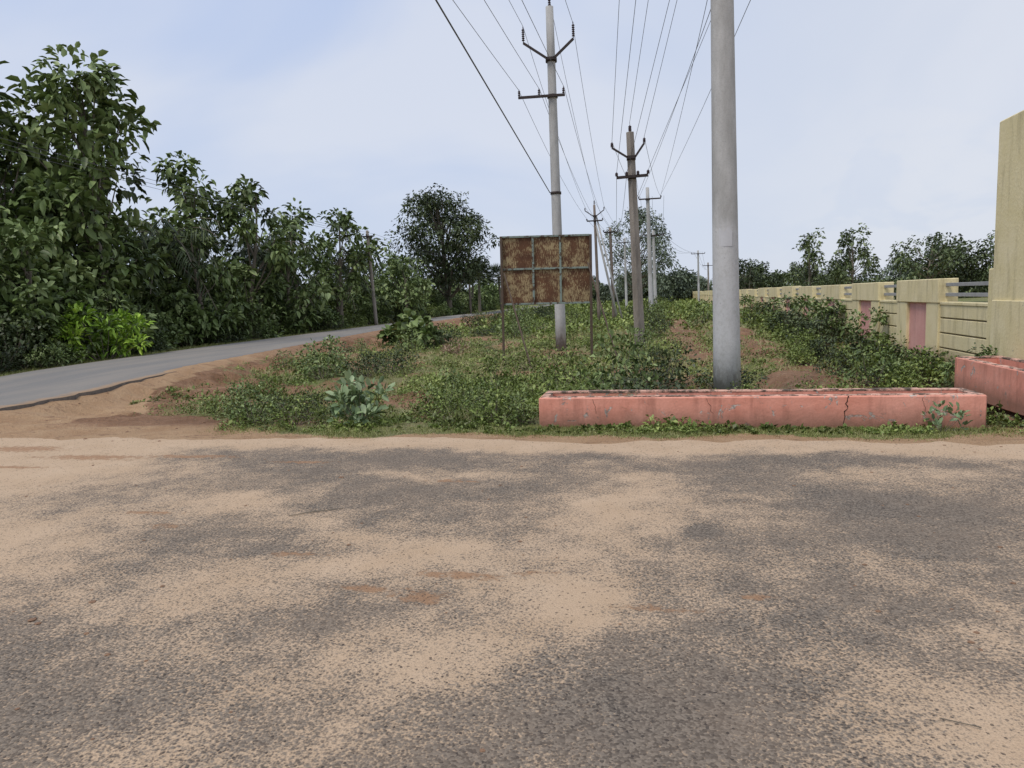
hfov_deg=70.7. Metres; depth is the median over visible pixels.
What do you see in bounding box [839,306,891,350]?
wall creeper bush
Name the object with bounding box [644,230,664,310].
concrete utility pole
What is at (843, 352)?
wall creeper bush
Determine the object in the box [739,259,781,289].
rain tree
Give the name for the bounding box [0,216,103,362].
teak tree
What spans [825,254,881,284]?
rain tree
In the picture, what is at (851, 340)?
wall creeper bush
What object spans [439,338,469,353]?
dry plant
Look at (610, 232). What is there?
wooden utility pole
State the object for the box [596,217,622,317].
pole strut
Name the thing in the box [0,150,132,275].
teak tree
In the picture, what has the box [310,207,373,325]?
teak tree
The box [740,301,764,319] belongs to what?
wall creeper bush
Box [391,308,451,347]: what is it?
teak sapling
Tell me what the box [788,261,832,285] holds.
rain tree
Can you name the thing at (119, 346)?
bright green bush
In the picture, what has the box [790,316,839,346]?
wall creeper bush
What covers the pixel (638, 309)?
concrete utility pole
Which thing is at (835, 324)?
wall creeper bush
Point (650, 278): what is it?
concrete utility pole
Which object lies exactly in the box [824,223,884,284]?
rain tree
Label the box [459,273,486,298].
palmyra palm
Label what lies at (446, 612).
scattered debris
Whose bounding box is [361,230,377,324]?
wooden utility pole
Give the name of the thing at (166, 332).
roadside undergrowth
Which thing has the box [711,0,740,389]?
concrete utility pole
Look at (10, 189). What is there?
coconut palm
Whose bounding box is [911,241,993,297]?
rain tree
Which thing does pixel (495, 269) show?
palmyra palm
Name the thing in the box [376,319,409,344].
teak sapling
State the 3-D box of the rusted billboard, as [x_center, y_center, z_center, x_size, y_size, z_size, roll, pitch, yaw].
[1.144,-2.152,18.738,2.530,3.632,3.250,-3,7,-7]
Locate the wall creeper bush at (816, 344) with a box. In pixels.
[806,335,844,363]
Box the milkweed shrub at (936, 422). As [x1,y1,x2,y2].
[922,400,972,431]
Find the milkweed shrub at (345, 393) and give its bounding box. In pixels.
[324,369,394,425]
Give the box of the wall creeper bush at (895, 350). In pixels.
[844,341,924,373]
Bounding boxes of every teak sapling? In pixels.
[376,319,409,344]
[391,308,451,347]
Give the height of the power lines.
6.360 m
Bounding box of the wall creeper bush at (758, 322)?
[740,312,773,330]
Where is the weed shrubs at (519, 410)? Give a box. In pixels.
[213,293,934,427]
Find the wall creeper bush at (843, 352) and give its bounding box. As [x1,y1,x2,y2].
[826,345,861,368]
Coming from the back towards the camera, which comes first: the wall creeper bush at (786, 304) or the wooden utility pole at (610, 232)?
the wooden utility pole at (610, 232)
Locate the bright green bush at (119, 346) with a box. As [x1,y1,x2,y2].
[38,300,157,363]
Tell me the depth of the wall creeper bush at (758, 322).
29.99 m
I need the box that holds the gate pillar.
[990,110,1023,359]
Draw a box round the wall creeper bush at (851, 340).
[828,331,871,359]
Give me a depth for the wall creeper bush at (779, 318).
25.47 m
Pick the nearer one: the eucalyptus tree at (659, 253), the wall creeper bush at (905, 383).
the wall creeper bush at (905, 383)
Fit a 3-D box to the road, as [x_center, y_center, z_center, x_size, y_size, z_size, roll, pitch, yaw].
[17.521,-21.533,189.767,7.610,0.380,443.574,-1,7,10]
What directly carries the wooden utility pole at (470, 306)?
on the ground
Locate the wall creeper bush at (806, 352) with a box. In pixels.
[781,342,816,365]
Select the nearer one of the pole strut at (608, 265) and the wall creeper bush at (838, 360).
the wall creeper bush at (838, 360)
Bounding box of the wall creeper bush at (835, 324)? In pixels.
[801,295,849,342]
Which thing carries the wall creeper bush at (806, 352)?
on the ground
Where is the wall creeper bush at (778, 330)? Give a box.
[767,322,798,342]
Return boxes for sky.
[0,0,1023,289]
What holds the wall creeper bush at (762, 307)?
on the ground
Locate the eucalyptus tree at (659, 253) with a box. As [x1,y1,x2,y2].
[600,206,679,292]
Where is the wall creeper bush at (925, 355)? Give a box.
[901,346,942,374]
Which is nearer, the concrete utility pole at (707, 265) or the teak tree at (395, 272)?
the teak tree at (395, 272)
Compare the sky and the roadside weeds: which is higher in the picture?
the sky
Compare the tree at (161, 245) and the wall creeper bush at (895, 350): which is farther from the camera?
the tree at (161, 245)
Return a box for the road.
[0,304,551,410]
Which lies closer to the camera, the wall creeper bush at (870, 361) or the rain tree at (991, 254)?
the wall creeper bush at (870, 361)
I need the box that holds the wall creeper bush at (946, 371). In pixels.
[931,355,958,387]
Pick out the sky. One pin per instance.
(886, 116)
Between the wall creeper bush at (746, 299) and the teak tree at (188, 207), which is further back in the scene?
the wall creeper bush at (746, 299)
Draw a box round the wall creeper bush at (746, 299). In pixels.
[739,294,756,316]
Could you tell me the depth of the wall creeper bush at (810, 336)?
20.32 m
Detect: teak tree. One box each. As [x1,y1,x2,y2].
[0,41,172,311]
[0,60,116,289]
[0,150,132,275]
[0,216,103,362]
[129,215,250,344]
[143,150,239,300]
[212,174,297,337]
[247,245,336,334]
[256,197,335,309]
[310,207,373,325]
[332,226,399,323]
[381,252,437,320]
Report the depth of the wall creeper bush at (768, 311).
32.29 m
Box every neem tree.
[368,250,421,297]
[384,183,499,315]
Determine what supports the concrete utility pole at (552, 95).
on the ground
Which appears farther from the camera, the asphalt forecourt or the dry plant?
the dry plant
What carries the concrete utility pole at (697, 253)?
on the ground
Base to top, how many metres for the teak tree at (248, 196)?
8.320 m
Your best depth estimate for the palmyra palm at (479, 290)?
84.92 m
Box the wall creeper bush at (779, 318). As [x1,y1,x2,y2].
[766,305,810,333]
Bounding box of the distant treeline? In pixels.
[539,251,992,304]
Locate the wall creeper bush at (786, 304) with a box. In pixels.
[763,293,798,323]
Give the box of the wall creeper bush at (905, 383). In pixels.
[879,362,930,387]
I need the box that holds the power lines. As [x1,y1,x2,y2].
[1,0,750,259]
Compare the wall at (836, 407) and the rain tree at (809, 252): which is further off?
the rain tree at (809, 252)
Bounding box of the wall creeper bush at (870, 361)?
[850,352,900,378]
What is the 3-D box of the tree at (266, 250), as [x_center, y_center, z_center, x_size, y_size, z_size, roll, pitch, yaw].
[-13.750,-5.589,40.259,6.251,5.816,6.257,-6,8,-29]
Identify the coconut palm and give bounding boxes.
[2,185,123,279]
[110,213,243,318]
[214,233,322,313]
[304,247,380,315]
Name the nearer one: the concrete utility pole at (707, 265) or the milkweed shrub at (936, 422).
the milkweed shrub at (936, 422)
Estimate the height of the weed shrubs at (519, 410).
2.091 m
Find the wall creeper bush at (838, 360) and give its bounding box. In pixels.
[812,349,854,376]
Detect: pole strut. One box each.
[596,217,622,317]
[596,225,617,320]
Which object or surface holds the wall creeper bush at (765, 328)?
on the ground
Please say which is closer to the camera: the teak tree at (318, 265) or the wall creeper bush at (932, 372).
the wall creeper bush at (932, 372)
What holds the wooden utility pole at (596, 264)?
on the ground
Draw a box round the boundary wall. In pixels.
[692,268,992,364]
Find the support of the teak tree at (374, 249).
on the ground
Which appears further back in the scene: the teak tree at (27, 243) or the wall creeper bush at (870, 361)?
the teak tree at (27, 243)
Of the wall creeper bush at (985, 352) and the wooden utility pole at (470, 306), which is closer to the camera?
the wall creeper bush at (985, 352)
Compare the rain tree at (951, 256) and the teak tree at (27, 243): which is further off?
the rain tree at (951, 256)
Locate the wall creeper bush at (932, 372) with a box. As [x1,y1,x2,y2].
[886,345,956,385]
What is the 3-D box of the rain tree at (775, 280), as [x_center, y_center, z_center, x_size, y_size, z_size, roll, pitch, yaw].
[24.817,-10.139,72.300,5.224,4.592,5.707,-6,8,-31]
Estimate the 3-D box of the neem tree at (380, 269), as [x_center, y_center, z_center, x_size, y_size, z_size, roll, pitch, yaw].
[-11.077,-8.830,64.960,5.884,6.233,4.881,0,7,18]
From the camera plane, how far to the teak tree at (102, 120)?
25.81 m
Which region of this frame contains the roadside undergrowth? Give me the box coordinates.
[0,216,509,374]
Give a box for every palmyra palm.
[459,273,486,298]
[465,264,493,312]
[486,263,500,308]
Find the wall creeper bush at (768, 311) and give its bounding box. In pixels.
[759,308,777,320]
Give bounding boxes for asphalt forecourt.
[0,437,1023,767]
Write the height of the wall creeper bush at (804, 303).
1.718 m
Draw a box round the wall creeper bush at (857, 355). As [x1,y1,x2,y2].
[835,342,900,386]
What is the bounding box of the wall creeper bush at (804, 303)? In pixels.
[781,292,820,330]
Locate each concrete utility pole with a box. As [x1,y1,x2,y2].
[518,0,574,351]
[610,125,649,349]
[617,238,630,307]
[638,187,661,309]
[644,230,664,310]
[691,250,704,300]
[702,262,711,290]
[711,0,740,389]
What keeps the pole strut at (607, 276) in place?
on the ground
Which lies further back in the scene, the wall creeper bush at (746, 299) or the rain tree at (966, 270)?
the rain tree at (966, 270)
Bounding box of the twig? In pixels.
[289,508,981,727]
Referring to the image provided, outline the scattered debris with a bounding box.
[0,392,1015,751]
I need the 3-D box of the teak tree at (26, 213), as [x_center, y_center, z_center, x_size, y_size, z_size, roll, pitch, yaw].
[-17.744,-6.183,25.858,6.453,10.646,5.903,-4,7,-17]
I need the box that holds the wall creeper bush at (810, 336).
[785,327,824,348]
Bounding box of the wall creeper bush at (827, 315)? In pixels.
[783,300,844,339]
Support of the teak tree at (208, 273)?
on the ground
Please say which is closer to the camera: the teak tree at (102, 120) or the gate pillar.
the gate pillar
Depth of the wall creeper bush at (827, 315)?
22.71 m
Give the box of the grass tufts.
[0,320,1023,442]
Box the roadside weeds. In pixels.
[130,297,1023,434]
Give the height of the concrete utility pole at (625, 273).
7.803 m
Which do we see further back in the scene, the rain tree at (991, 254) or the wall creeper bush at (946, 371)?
the rain tree at (991, 254)
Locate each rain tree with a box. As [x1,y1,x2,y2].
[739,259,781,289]
[739,259,785,288]
[783,228,830,285]
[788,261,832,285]
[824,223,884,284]
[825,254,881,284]
[886,232,972,280]
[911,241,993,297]
[974,230,994,270]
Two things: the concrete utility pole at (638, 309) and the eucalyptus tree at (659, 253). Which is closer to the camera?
the concrete utility pole at (638, 309)
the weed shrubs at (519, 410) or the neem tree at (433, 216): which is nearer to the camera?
the weed shrubs at (519, 410)
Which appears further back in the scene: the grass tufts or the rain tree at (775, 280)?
the rain tree at (775, 280)
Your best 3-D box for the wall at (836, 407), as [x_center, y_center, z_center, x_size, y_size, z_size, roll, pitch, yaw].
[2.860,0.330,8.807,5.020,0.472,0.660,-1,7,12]
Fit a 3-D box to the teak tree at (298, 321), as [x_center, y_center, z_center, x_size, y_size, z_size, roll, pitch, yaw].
[-11.904,-5.082,39.144,4.830,4.934,3.398,-3,7,-4]
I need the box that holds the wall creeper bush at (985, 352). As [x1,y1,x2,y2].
[966,342,998,356]
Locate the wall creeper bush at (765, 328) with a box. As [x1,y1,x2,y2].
[757,316,784,333]
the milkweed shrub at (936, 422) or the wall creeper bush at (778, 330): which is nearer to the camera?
the milkweed shrub at (936, 422)
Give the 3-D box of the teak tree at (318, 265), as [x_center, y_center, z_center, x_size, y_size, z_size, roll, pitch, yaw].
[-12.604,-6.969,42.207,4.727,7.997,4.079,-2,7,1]
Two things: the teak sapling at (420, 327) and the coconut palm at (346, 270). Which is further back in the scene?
the coconut palm at (346, 270)
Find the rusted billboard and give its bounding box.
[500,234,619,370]
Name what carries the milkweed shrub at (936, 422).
on the ground
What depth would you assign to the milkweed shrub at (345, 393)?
9.62 m
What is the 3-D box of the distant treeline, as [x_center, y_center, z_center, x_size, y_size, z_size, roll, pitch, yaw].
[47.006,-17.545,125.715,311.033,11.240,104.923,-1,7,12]
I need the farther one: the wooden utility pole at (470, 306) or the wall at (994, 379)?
the wooden utility pole at (470, 306)
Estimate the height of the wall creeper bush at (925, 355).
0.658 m
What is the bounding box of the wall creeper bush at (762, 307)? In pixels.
[742,299,781,324]
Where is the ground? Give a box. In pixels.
[0,297,1023,445]
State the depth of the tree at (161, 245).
31.29 m
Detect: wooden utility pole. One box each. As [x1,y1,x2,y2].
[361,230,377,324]
[468,284,471,313]
[584,201,604,322]
[603,227,617,318]
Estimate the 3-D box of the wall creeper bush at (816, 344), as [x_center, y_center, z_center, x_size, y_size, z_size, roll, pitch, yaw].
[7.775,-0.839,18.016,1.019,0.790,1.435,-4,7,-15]
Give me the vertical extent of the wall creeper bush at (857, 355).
0.859 m

